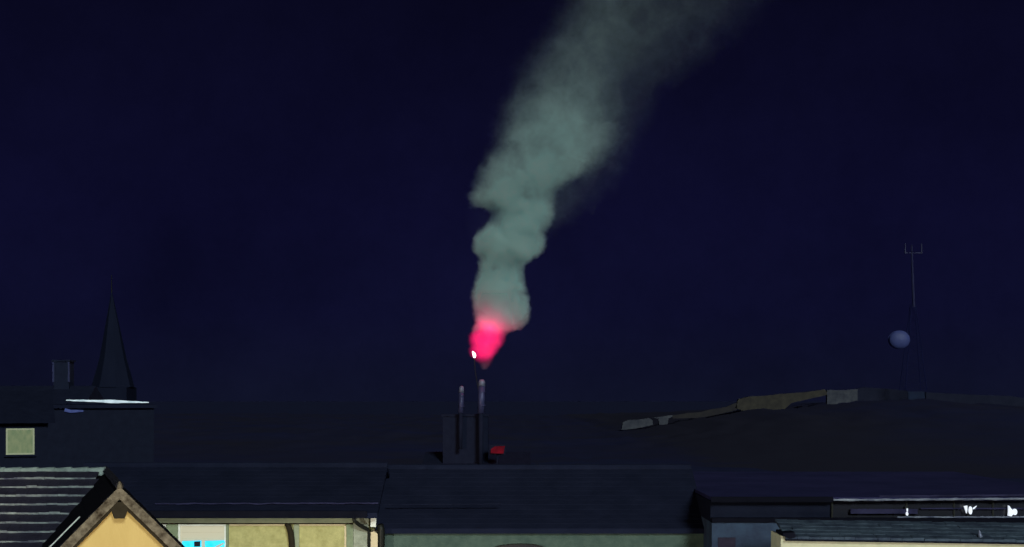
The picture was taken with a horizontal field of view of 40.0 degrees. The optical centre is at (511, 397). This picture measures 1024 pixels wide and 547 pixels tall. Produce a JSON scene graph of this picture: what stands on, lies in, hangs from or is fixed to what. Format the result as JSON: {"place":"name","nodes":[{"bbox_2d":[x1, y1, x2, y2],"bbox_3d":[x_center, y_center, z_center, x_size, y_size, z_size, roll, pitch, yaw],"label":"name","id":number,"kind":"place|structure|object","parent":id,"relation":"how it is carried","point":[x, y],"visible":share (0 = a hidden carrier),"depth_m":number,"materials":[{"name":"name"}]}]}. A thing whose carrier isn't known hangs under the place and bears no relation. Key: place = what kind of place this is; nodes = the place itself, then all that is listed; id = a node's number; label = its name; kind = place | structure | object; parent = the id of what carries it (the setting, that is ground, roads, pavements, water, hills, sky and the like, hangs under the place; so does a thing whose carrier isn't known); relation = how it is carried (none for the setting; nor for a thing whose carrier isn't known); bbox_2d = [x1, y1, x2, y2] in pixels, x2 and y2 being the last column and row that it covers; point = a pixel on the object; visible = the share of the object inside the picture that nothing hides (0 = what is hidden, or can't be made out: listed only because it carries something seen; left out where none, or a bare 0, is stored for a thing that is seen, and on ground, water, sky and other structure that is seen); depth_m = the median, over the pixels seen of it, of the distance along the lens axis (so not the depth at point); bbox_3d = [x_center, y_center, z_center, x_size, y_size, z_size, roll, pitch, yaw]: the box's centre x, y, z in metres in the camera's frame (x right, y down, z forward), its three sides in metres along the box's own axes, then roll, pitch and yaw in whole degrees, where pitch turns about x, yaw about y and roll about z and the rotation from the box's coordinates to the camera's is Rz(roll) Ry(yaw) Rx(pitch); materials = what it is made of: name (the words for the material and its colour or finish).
{"place":"outdoors","nodes":[
{"label":"outdoors","id":0,"kind":"place"},
{"bbox_2d":[0,386,103,403],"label":"dark gabled house","id":1,"kind":"structure","parent":0,"point":[61,396],"depth_m":103.81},
{"bbox_2d":[52,360,75,388],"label":"roof chimney","id":2,"kind":"object","parent":1,"relation":"on","point":[62,374],"visible":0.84,"depth_m":104.00,"materials":[{"name":"metal"}]},
{"bbox_2d":[92,275,136,400],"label":"church tower","id":3,"kind":"structure","parent":0,"point":[112,379],"depth_m":148.92,"materials":[{"name":"stone"}]},
{"bbox_2d":[422,452,530,463],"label":"boiler house","id":4,"kind":"structure","parent":0,"point":[507,458],"depth_m":122.50,"materials":[{"name":"black"}]},
{"bbox_2d":[441,414,489,462],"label":"chimney stack","id":5,"kind":"object","parent":4,"relation":"on","point":[454,453],"visible":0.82,"depth_m":120.90,"materials":[{"name":"grey concrete"}]},
{"bbox_2d":[458,386,463,448],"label":"flue pipe","id":6,"kind":"object","parent":5,"relation":"attached to","point":[461,401],"visible":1,"depth_m":119.85,"materials":[{"name":"metal"}]},
{"bbox_2d":[478,379,485,463],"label":"flue pipe","id":7,"kind":"object","parent":4,"relation":"on","point":[481,397],"visible":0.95,"depth_m":119.81,"materials":[{"name":"metal"}]},
{"bbox_2d":[472,351,477,386],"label":"flare","id":8,"kind":"object","parent":7,"relation":"attached to","point":[474,355],"visible":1,"depth_m":119.97,"materials":[{"name":"grey"}]},
{"bbox_2d":[0,0,1023,400],"label":"sky","id":9,"kind":"structure","parent":0,"point":[280,200],"materials":[{"name":"blue"}]},
{"bbox_2d":[375,464,703,546],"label":"grey house","id":10,"kind":"structure","parent":0,"point":[538,505],"depth_m":39.60,"materials":[{"name":"stone"}]},
{"bbox_2d":[496,544,542,546],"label":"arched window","id":11,"kind":"structure","parent":10,"relation":"in","point":[506,545],"depth_m":38.54,"materials":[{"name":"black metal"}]},
{"bbox_2d":[140,401,1023,482],"bbox_3d":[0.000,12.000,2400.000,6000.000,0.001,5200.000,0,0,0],"label":"ground","id":12,"kind":"structure","parent":0,"point":[442,407],"depth_m":1766.50,"materials":[{"name":"black"}]},
{"bbox_2d":[0,391,54,467],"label":"building","id":13,"kind":"structure","parent":12,"relation":"on","point":[26,417],"depth_m":60.50,"materials":[{"name":"grey"}]},
{"bbox_2d":[4,428,35,456],"bbox_3d":[-21.045,1.906,60.204,1.273,1.202,0.160,0,0,-20],"label":"window","id":14,"kind":"structure","parent":13,"relation":"in","point":[19,441],"depth_m":60.23,"materials":[{"name":"green glass"}]},
{"bbox_2d":[0,466,184,546],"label":"cottage","id":15,"kind":"structure","parent":12,"relation":"on","point":[72,507],"depth_m":26.91,"materials":[{"name":"tile"}]},
{"bbox_2d":[48,404,156,467],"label":"flat roofed block","id":16,"kind":"structure","parent":12,"relation":"on","point":[107,433],"depth_m":90.09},
{"bbox_2d":[64,408,82,412],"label":"wall light","id":17,"kind":"object","parent":16,"relation":"attached to","point":[69,410],"visible":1,"depth_m":89.40,"materials":[{"name":"blue"}]},
{"bbox_2d":[66,400,148,403],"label":"strip light","id":18,"kind":"object","parent":16,"relation":"attached to","point":[118,402],"visible":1,"depth_m":89.91,"materials":[{"name":"white"}]},
{"bbox_2d":[84,462,389,546],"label":"long house","id":19,"kind":"structure","parent":12,"relation":"on","point":[283,504],"depth_m":38.30,"materials":[{"name":"yellow paint"}]},
{"bbox_2d":[182,540,201,546],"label":"screen","id":20,"kind":"object","parent":19,"relation":"attached to","point":[192,543],"visible":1,"depth_m":37.90,"materials":[{"name":"teal glass"}]},
{"bbox_2d":[178,524,225,546],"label":"window","id":21,"kind":"structure","parent":19,"relation":"in","point":[186,532],"depth_m":37.97,"materials":[{"name":"white paint"}]},
{"bbox_2d":[205,540,224,546],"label":"screen","id":22,"kind":"object","parent":19,"relation":"attached to","point":[219,543],"visible":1,"depth_m":37.90,"materials":[{"name":"teal glass"}]},
{"bbox_2d":[489,445,505,463],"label":"sign","id":23,"kind":"object","parent":12,"relation":"on","point":[496,450],"visible":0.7,"depth_m":119.31,"materials":[{"name":"red"}]},
{"bbox_2d":[154,398,1023,477],"bbox_3d":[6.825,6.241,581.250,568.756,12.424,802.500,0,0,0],"label":"hill","id":24,"kind":"structure","parent":0,"point":[933,435],"depth_m":331.90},
{"bbox_2d":[621,418,652,429],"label":"ruined wall","id":25,"kind":"structure","parent":24,"relation":"on","point":[634,424],"depth_m":440.00,"materials":[{"name":"grey stone"}]},
{"bbox_2d":[654,415,672,424],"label":"ruined wall","id":26,"kind":"structure","parent":24,"relation":"on","point":[662,420],"depth_m":440.00,"materials":[{"name":"grey stone"}]},
{"bbox_2d":[672,402,736,418],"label":"ruined wall","id":27,"kind":"structure","parent":24,"relation":"on","point":[716,411],"depth_m":440.00,"materials":[{"name":"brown stone"}]},
{"bbox_2d":[737,389,826,410],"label":"ruined wall","id":28,"kind":"structure","parent":24,"relation":"on","point":[778,401],"depth_m":440.00,"materials":[{"name":"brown stone"}]},
{"bbox_2d":[826,389,857,403],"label":"ruined wall","id":29,"kind":"structure","parent":24,"relation":"on","point":[840,396],"depth_m":440.00,"materials":[{"name":"grey stone"}]},
{"bbox_2d":[857,387,907,400],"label":"ruined wall","id":30,"kind":"structure","parent":24,"relation":"on","point":[870,394],"depth_m":440.00,"materials":[{"name":"grey stone"}]},
{"bbox_2d":[907,392,924,399],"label":"ruined wall","id":31,"kind":"structure","parent":24,"relation":"on","point":[913,395],"depth_m":440.00,"materials":[{"name":"stone"}]},
{"bbox_2d":[925,392,1023,405],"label":"ruined wall","id":32,"kind":"structure","parent":24,"relation":"on","point":[992,399],"depth_m":440.00,"materials":[{"name":"grey stone"}]},
{"bbox_2d":[693,472,1023,546],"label":"flat roofed house","id":33,"kind":"structure","parent":0,"point":[741,509],"depth_m":37.25,"materials":[{"name":"black metal"}]},
{"bbox_2d":[964,506,976,515],"bbox_3d":[12.077,2.990,37.083,0.333,0.304,0.105,0,0,0],"label":"white lamp","id":34,"kind":"object","parent":33,"relation":"on","point":[969,509],"visible":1,"depth_m":37.03,"materials":[{"name":"grey"}]},
{"bbox_2d":[1007,506,1016,515],"bbox_3d":[13.185,2.989,37.083,0.236,0.308,0.105,0,0,0],"label":"white lamp","id":35,"kind":"object","parent":33,"relation":"on","point":[1011,512],"visible":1,"depth_m":37.03,"materials":[{"name":"grey"}]},
{"bbox_2d":[771,519,1023,546],"bbox_3d":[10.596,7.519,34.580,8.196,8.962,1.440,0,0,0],"label":"beige house","id":36,"kind":"structure","parent":0,"point":[822,533],"depth_m":34.22,"materials":[{"name":"grey tile"}]},
{"bbox_2d":[899,244,926,389],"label":"radio mast","id":37,"kind":"object","parent":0,"point":[912,305],"visible":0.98,"depth_m":429.70,"materials":[{"name":"black metal"}]},
{"bbox_2d":[888,330,909,348],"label":"drum antenna","id":38,"kind":"object","parent":37,"relation":"attached to","point":[899,339],"visible":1,"depth_m":426.23,"materials":[{"name":"grey metal"}]}
]}

